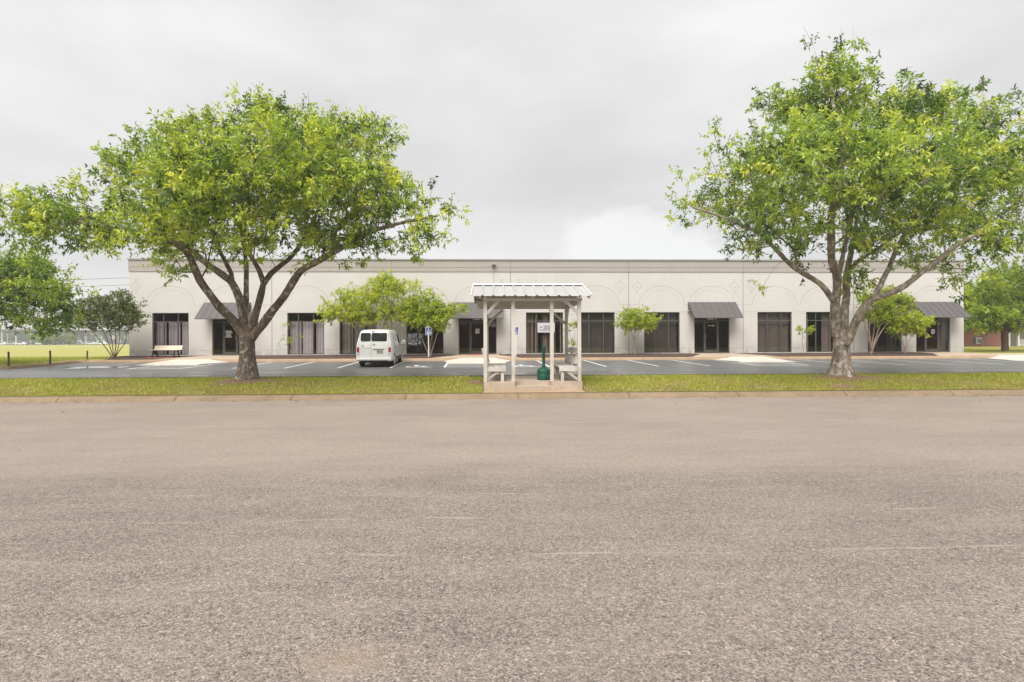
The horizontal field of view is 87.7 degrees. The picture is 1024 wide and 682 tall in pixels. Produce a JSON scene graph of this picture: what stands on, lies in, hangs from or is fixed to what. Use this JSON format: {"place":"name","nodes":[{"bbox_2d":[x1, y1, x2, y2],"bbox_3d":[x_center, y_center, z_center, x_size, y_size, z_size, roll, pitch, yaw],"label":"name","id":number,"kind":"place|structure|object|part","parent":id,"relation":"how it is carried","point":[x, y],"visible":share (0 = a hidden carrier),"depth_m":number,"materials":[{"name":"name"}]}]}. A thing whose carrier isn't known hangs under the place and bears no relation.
{"place":"outdoors","nodes":[
{"label":"outdoors","id":0,"kind":"place"},
{"bbox_2d":[0,344,128,365],"bbox_3d":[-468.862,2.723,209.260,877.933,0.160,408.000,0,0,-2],"label":"meadow","id":1,"kind":"structure","parent":0,"point":[33,351],"depth_m":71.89,"materials":[{"name":"green plant"}]},
{"bbox_2d":[7,351,9,365],"bbox_3d":[-23.568,0.828,24.969,0.088,0.686,0.083,0,0,-25],"label":"fence post","id":2,"kind":"object","parent":1,"relation":"on","point":[8,356],"visible":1,"depth_m":24.94,"materials":[{"name":"brown wood"}]},
{"bbox_2d":[35,336,51,344],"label":"tree","id":3,"kind":"object","parent":1,"relation":"on","point":[47,341],"visible":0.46,"depth_m":244.96,"materials":[{"name":"green plant"}]},
{"bbox_2d":[0,239,101,342],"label":"tree","id":4,"kind":"object","parent":1,"relation":"on","point":[25,275],"visible":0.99,"depth_m":23.22,"materials":[{"name":"green plant"}]},
{"bbox_2d":[44,332,64,344],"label":"tree","id":5,"kind":"object","parent":1,"relation":"on","point":[55,341],"visible":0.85,"depth_m":244.77,"materials":[{"name":"green plant"}]},
{"bbox_2d":[60,333,78,344],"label":"tree","id":6,"kind":"object","parent":1,"relation":"on","point":[69,339],"visible":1,"depth_m":245.83,"materials":[{"name":"green plant"}]},
{"bbox_2d":[153,355,238,359],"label":"walk","id":7,"kind":"structure","parent":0,"point":[218,357],"depth_m":30.93,"materials":[{"name":"concrete"}]},
{"bbox_2d":[436,354,518,357],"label":"walk","id":8,"kind":"structure","parent":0,"point":[476,356],"depth_m":31.31,"materials":[{"name":"concrete"}]},
{"bbox_2d":[0,395,1023,681],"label":"street","id":9,"kind":"structure","parent":0,"point":[808,539],"depth_m":4.28,"materials":[{"name":"grey asphalt"}]},
{"bbox_2d":[14,374,1023,408],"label":"leaf litter","id":10,"kind":"object","parent":9,"relation":"on","point":[590,398],"visible":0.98,"depth_m":14.78,"materials":[{"name":"brown plant"}]},
{"bbox_2d":[968,395,1014,395],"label":"gutter water","id":11,"kind":"structure","parent":9,"relation":"on","point":[988,395],"depth_m":15.14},
{"bbox_2d":[0,358,1023,377],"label":"parking lot","id":12,"kind":"structure","parent":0,"point":[431,368],"depth_m":24.19,"materials":[{"name":"grey asphalt"}]},
{"bbox_2d":[66,366,142,368],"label":"puddle","id":13,"kind":"object","parent":12,"relation":"on","point":[102,367],"visible":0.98,"depth_m":25.74,"materials":[{"name":"liquid"}]},
{"bbox_2d":[141,359,210,364],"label":"ramp","id":14,"kind":"structure","parent":12,"relation":"on","point":[185,362],"depth_m":28.31,"materials":[{"name":"concrete"}]},
{"bbox_2d":[202,360,224,363],"bbox_3d":[-17.693,1.120,28.632,3.800,0.177,2.100,0,0,-2],"label":"ramp flare","id":15,"kind":"object","parent":14,"relation":"on","point":[211,361],"visible":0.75,"depth_m":28.99,"materials":[{"name":"concrete"}]},
{"bbox_2d":[356,329,404,365],"bbox_3d":[-6.741,0.298,27.595,2.170,1.806,4.635,0,1,-4],"label":"parked van","id":16,"kind":"object","parent":12,"relation":"on","point":[378,346],"visible":1,"depth_m":25.41,"materials":[{"name":"paint"}]},
{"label":"rear window","id":17,"kind":"part","parent":16,"relation":"part of","materials":[{"name":"black glass"}]},
{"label":"rear window","id":18,"kind":"part","parent":16,"relation":"part of","materials":[{"name":"black glass"}]},
{"bbox_2d":[447,358,505,363],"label":"ramp","id":19,"kind":"structure","parent":12,"relation":"on","point":[472,360],"depth_m":28.68,"materials":[{"name":"concrete"}]},
{"bbox_2d":[445,358,510,362],"bbox_3d":[-1.910,1.063,29.200,3.800,0.177,2.100,0,0,-2],"label":"ramp flare","id":20,"kind":"object","parent":19,"relation":"on","point":[448,361],"visible":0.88,"depth_m":29.59,"materials":[{"name":"concrete"}]},
{"bbox_2d":[0,356,993,369],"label":"lot curb","id":21,"kind":"structure","parent":12,"relation":"on","point":[445,359],"depth_m":30.45,"materials":[{"name":"beige concrete"}]},
{"bbox_2d":[731,357,794,361],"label":"ramp","id":22,"kind":"structure","parent":12,"relation":"on","point":[753,359],"depth_m":29.49,"materials":[{"name":"concrete"}]},
{"bbox_2d":[715,357,736,360],"bbox_3d":[13.617,1.008,29.759,3.800,0.177,2.100,0,0,-2],"label":"ramp flare","id":23,"kind":"object","parent":22,"relation":"on","point":[729,359],"visible":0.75,"depth_m":30.07,"materials":[{"name":"concrete"}]},
{"bbox_2d":[959,370,1023,370],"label":"puddle","id":24,"kind":"object","parent":12,"relation":"on","point":[991,370],"visible":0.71,"depth_m":21.54,"materials":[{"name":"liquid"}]},
{"bbox_2d":[998,353,1023,360],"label":"ramp","id":25,"kind":"structure","parent":12,"relation":"on","point":[1017,357],"depth_m":30.95,"materials":[{"name":"concrete"}]},
{"bbox_2d":[990,356,1015,360],"bbox_3d":[27.785,0.963,30.367,0.599,0.205,2.760,0,0,28],"label":"ramp flare","id":26,"kind":"object","parent":25,"relation":"on","point":[999,357],"visible":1,"depth_m":30.69,"materials":[{"name":"concrete"}]},
{"bbox_2d":[0,372,1023,396],"bbox_3d":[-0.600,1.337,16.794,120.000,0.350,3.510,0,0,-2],"label":"lawn","id":27,"kind":"structure","parent":0,"point":[478,389],"depth_m":15.71,"materials":[{"name":"plant"}]},
{"bbox_2d":[0,327,128,344],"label":"glazed building","id":28,"kind":"structure","parent":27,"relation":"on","point":[86,337],"depth_m":291.88,"materials":[{"name":"grey glass"}]},
{"bbox_2d":[0,79,473,380],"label":"tree","id":29,"kind":"object","parent":27,"relation":"on","point":[199,182],"visible":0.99,"depth_m":15.28,"materials":[{"name":"green plant"}]},
{"bbox_2d":[207,379,290,386],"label":"bare soil","id":30,"kind":"structure","parent":27,"relation":"on","point":[230,381],"depth_m":16.51,"materials":[{"name":"brown soil"}]},
{"bbox_2d":[466,380,483,383],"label":"bare soil","id":31,"kind":"structure","parent":27,"relation":"on","point":[475,382],"depth_m":16.45,"materials":[{"name":"brown soil"}]},
{"bbox_2d":[2,372,1018,378],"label":"lot edging","id":32,"kind":"object","parent":27,"relation":"on","point":[505,375],"depth_m":18.46,"materials":[{"name":"grey concrete"}]},
{"bbox_2d":[0,389,1023,402],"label":"street curb","id":33,"kind":"structure","parent":27,"relation":"on","point":[164,398],"depth_m":14.79,"materials":[{"name":"beige concrete"}]},
{"bbox_2d":[484,375,582,390],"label":"shelter slab","id":34,"kind":"structure","parent":27,"relation":"on","point":[494,383],"depth_m":15.70,"materials":[{"name":"concrete"}]},
{"bbox_2d":[471,283,591,381],"bbox_3d":[0.514,-0.325,17.110,3.535,3.043,3.337,0,0,-2],"label":"smoking shelter","id":35,"kind":"object","parent":34,"relation":"on","point":[488,297],"visible":1,"depth_m":16.05,"materials":[{"name":"paint"}]},
{"bbox_2d":[537,346,549,379],"bbox_3d":[0.974,0.672,16.396,0.410,1.048,0.410,0,0,-2],"label":"ash receptacle","id":36,"kind":"object","parent":34,"relation":"on","point":[543,372],"visible":0.95,"depth_m":16.27,"materials":[{"name":"green plastic"}]},
{"bbox_2d":[483,390,584,392],"bbox_3d":[0.799,1.453,15.379,3.280,0.016,0.580,0,0,-2],"label":"apron","id":37,"kind":"object","parent":27,"relation":"on","point":[527,391],"visible":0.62,"depth_m":15.34,"materials":[{"name":"beige concrete"}]},
{"bbox_2d":[127,258,971,355],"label":"office building","id":38,"kind":"structure","parent":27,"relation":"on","point":[712,306],"depth_m":34.19,"materials":[{"name":"paint"}]},
{"bbox_2d":[153,313,188,355],"bbox_3d":[-21.238,-0.411,33.315,2.275,2.665,0.365,0,0,-2],"label":"window","id":39,"kind":"structure","parent":38,"relation":"in","point":[160,327],"depth_m":33.47,"materials":[{"name":"black glass"}]},
{"bbox_2d":[224,322,236,354],"bbox_3d":[-17.625,-0.146,33.406,0.811,2.050,0.042,0,0,-2],"label":"door","id":40,"kind":"structure","parent":38,"relation":"in","point":[225,353],"depth_m":33.38,"materials":[{"name":"brown metal"}]},
{"bbox_2d":[288,313,324,354],"bbox_3d":[-12.942,-0.441,33.614,2.348,2.665,0.365,0,0,-2],"label":"window","id":41,"kind":"structure","parent":38,"relation":"in","point":[296,325],"depth_m":33.78,"materials":[{"name":"black glass"}]},
{"bbox_2d":[339,313,375,354],"bbox_3d":[-9.697,-0.453,33.730,2.364,2.665,0.365,0,0,-2],"label":"window","id":42,"kind":"structure","parent":38,"relation":"in","point":[350,328],"depth_m":33.87,"materials":[{"name":"black glass"}]},
{"bbox_2d":[406,328,443,354],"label":"window","id":43,"kind":"structure","parent":38,"relation":"in","point":[417,353],"depth_m":33.79,"materials":[{"name":"brown metal"}]},
{"bbox_2d":[470,322,483,353],"bbox_3d":[-2.192,-0.201,33.962,0.904,2.050,0.042,0,0,-2],"label":"door","id":44,"kind":"structure","parent":38,"relation":"in","point":[472,352],"depth_m":33.92,"materials":[{"name":"brown metal"}]},
{"bbox_2d":[526,312,563,353],"bbox_3d":[2.073,-0.495,34.154,2.436,2.665,0.365,0,0,-2],"label":"window","id":45,"kind":"structure","parent":38,"relation":"in","point":[528,321],"depth_m":34.28,"materials":[{"name":"brown metal"}]},
{"bbox_2d":[538,323,554,331],"bbox_3d":[2.180,-0.857,34.048,1.095,0.620,0.006,0,0,-2],"label":"window banner","id":46,"kind":"object","parent":38,"relation":"attached to","point":[543,327],"depth_m":34.04,"materials":[{"name":"fabric"}]},
{"bbox_2d":[581,312,614,353],"bbox_3d":[5.407,-0.507,34.274,2.405,2.665,0.365,0,0,-2],"label":"window","id":47,"kind":"structure","parent":38,"relation":"in","point":[596,327],"depth_m":34.45,"materials":[{"name":"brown glass"}]},
{"bbox_2d":[644,312,679,353],"bbox_3d":[9.630,-0.522,34.426,2.381,2.665,0.365,0,0,-2],"label":"window","id":48,"kind":"structure","parent":38,"relation":"in","point":[662,339],"depth_m":34.60,"materials":[{"name":"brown glass"}]},
{"bbox_2d":[705,321,717,352],"bbox_3d":[12.887,-0.255,34.465,0.864,2.050,0.122,0,0,-2],"label":"door","id":49,"kind":"structure","parent":38,"relation":"in","point":[706,351],"depth_m":34.49,"materials":[{"name":"brown metal"}]},
{"bbox_2d":[757,312,792,352],"bbox_3d":[17.007,-0.549,34.692,2.329,2.665,0.365,0,0,-2],"label":"window","id":50,"kind":"structure","parent":38,"relation":"in","point":[772,327],"depth_m":34.86,"materials":[{"name":"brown glass"}]},
{"bbox_2d":[806,312,831,352],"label":"window","id":51,"kind":"structure","parent":38,"relation":"in","point":[825,316],"depth_m":34.98,"materials":[{"name":"brown metal"}]},
{"bbox_2d":[868,316,900,352],"bbox_3d":[24.328,-0.575,34.956,2.325,2.665,0.365,0,0,-2],"label":"window","id":52,"kind":"structure","parent":38,"relation":"in","point":[871,325],"depth_m":35.06,"materials":[{"name":"brown metal"}]},
{"bbox_2d":[926,321,937,351],"bbox_3d":[27.573,-0.308,35.034,0.864,2.050,0.042,0,0,-2],"label":"door","id":53,"kind":"structure","parent":38,"relation":"in","point":[927,350],"depth_m":35.02,"materials":[{"name":"brown metal"}]},
{"bbox_2d":[822,383,857,387],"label":"bare soil","id":54,"kind":"structure","parent":27,"relation":"on","point":[843,385],"depth_m":15.95,"materials":[{"name":"brown soil"}]},
{"bbox_2d":[798,375,886,381],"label":"bare soil","id":55,"kind":"structure","parent":27,"relation":"on","point":[848,379],"depth_m":17.16,"materials":[{"name":"brown soil"}]},
{"bbox_2d":[663,29,1023,376],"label":"tree","id":56,"kind":"object","parent":27,"relation":"on","point":[880,153],"visible":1,"depth_m":16.37,"materials":[{"name":"green plant"}]},
{"bbox_2d":[0,0,1023,329],"label":"sky","id":57,"kind":"structure","parent":0,"point":[561,125],"materials":[{"name":"white"}]},
{"bbox_2d":[105,352,937,359],"bbox_3d":[2.430,0.896,32.348,52.820,0.140,3.280,0,0,-2],"label":"mulch bed","id":58,"kind":"object","parent":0,"point":[546,355],"visible":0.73,"depth_m":32.06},
{"bbox_2d":[57,288,151,357],"bbox_3d":[-23.715,-0.971,30.781,5.892,4.232,2.783,0,0,-2],"label":"crape myrtle","id":59,"kind":"object","parent":58,"relation":"on","point":[103,310],"visible":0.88,"depth_m":30.50,"materials":[{"name":"green plant"}]},
{"bbox_2d":[151,345,182,356],"bbox_3d":[-20.456,0.612,31.547,1.870,0.687,0.600,0,0,6],"label":"park bench","id":60,"kind":"object","parent":58,"relation":"on","point":[175,347],"visible":0.98,"depth_m":31.63,"materials":[{"name":"beige"}]},
{"bbox_2d":[278,322,303,354],"bbox_3d":[-13.365,-0.072,32.115,1.554,2.195,0.718,0,0,-2],"label":"sapling","id":61,"kind":"object","parent":58,"relation":"on","point":[289,338],"visible":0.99,"depth_m":32.14,"materials":[{"name":"green plant"}]},
{"bbox_2d":[313,268,425,334],"bbox_3d":[-8.431,-1.695,32.089,6.876,5.447,3.042,0,0,-2],"label":"crape myrtle","id":62,"kind":"object","parent":58,"relation":"on","point":[380,289],"visible":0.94,"depth_m":31.62,"materials":[{"name":"green plant"}]},
{"bbox_2d":[426,326,430,356],"bbox_3d":[-4.850,0.037,30.989,0.330,1.800,0.044,0,0,-2],"label":"parking sign","id":63,"kind":"object","parent":58,"relation":"on","point":[428,331],"visible":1,"depth_m":30.97,"materials":[{"name":"white metal"}]},
{"bbox_2d":[396,285,468,355],"bbox_3d":[-4.741,-1.187,31.762,4.467,4.411,2.461,0,0,-2],"label":"crape myrtle","id":64,"kind":"object","parent":58,"relation":"on","point":[437,319],"visible":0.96,"depth_m":31.53,"materials":[{"name":"green plant"}]},
{"bbox_2d":[515,326,518,356],"bbox_3d":[0.219,0.019,31.171,0.330,1.800,0.044,0,0,-2],"label":"parking sign","id":65,"kind":"object","parent":58,"relation":"on","point":[516,330],"visible":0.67,"depth_m":31.16,"materials":[{"name":"white metal"}]},
{"bbox_2d":[563,319,576,353],"bbox_3d":[3.667,-0.203,32.796,1.124,2.332,0.663,0,0,-2],"label":"sapling","id":66,"kind":"object","parent":58,"relation":"on","point":[575,326],"visible":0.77,"depth_m":32.74,"materials":[{"name":"green plant"}]},
{"bbox_2d":[613,304,662,354],"bbox_3d":[7.798,-0.661,32.877,3.232,3.219,2.269,0,0,-2],"label":"crape myrtle","id":67,"kind":"object","parent":58,"relation":"on","point":[644,322],"visible":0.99,"depth_m":32.64,"materials":[{"name":"green plant"}]},
{"bbox_2d":[795,325,815,353],"bbox_3d":[18.378,-0.059,33.441,1.291,1.927,0.648,0,0,-13],"label":"sapling","id":68,"kind":"object","parent":58,"relation":"on","point":[809,329],"visible":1,"depth_m":33.44,"materials":[{"name":"green plant"}]},
{"bbox_2d":[855,283,917,353],"bbox_3d":[23.289,-1.349,33.185,4.371,4.506,2.343,0,0,-27],"label":"crape myrtle","id":69,"kind":"object","parent":58,"relation":"on","point":[894,304],"visible":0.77,"depth_m":32.91,"materials":[{"name":"green plant"}]},
{"bbox_2d":[885,309,939,353],"bbox_3d":[24.737,-0.542,33.051,3.346,2.883,2.034,0,0,-2],"label":"crape myrtle","id":70,"kind":"object","parent":58,"relation":"on","point":[910,323],"visible":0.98,"depth_m":32.81,"materials":[{"name":"green plant"}]},
{"bbox_2d":[693,353,778,356],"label":"walk","id":71,"kind":"structure","parent":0,"point":[722,355],"depth_m":31.75,"materials":[{"name":"concrete"}]},
{"bbox_2d":[920,352,1006,355],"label":"walk","id":72,"kind":"structure","parent":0,"point":[957,354],"depth_m":32.22,"materials":[{"name":"concrete"}]},
{"bbox_2d":[964,346,1023,353],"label":"lawn","id":73,"kind":"structure","parent":0,"point":[991,349],"depth_m":45.84,"materials":[{"name":"green plant"}]},
{"bbox_2d":[964,283,987,331],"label":"tree","id":74,"kind":"object","parent":73,"relation":"on","point":[968,307],"visible":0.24,"depth_m":46.36,"materials":[{"name":"green plant"}]},
{"bbox_2d":[965,276,1017,346],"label":"tree","id":75,"kind":"object","parent":73,"relation":"on","point":[982,343],"visible":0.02,"depth_m":68.06,"materials":[{"name":"green plant"}]},
{"bbox_2d":[964,256,1023,350],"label":"tree","id":76,"kind":"object","parent":73,"relation":"on","point":[1006,313],"visible":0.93,"depth_m":37.93,"materials":[{"name":"green plant"}]},
{"bbox_2d":[964,308,1023,345],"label":"brick house","id":77,"kind":"structure","parent":73,"relation":"on","point":[971,338],"depth_m":72.39,"materials":[{"name":"red brick"}]},
{"bbox_2d":[976,338,981,343],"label":"window","id":78,"kind":"structure","parent":77,"relation":"in","point":[978,340],"depth_m":72.26,"materials":[{"name":"white paint"}]}
]}

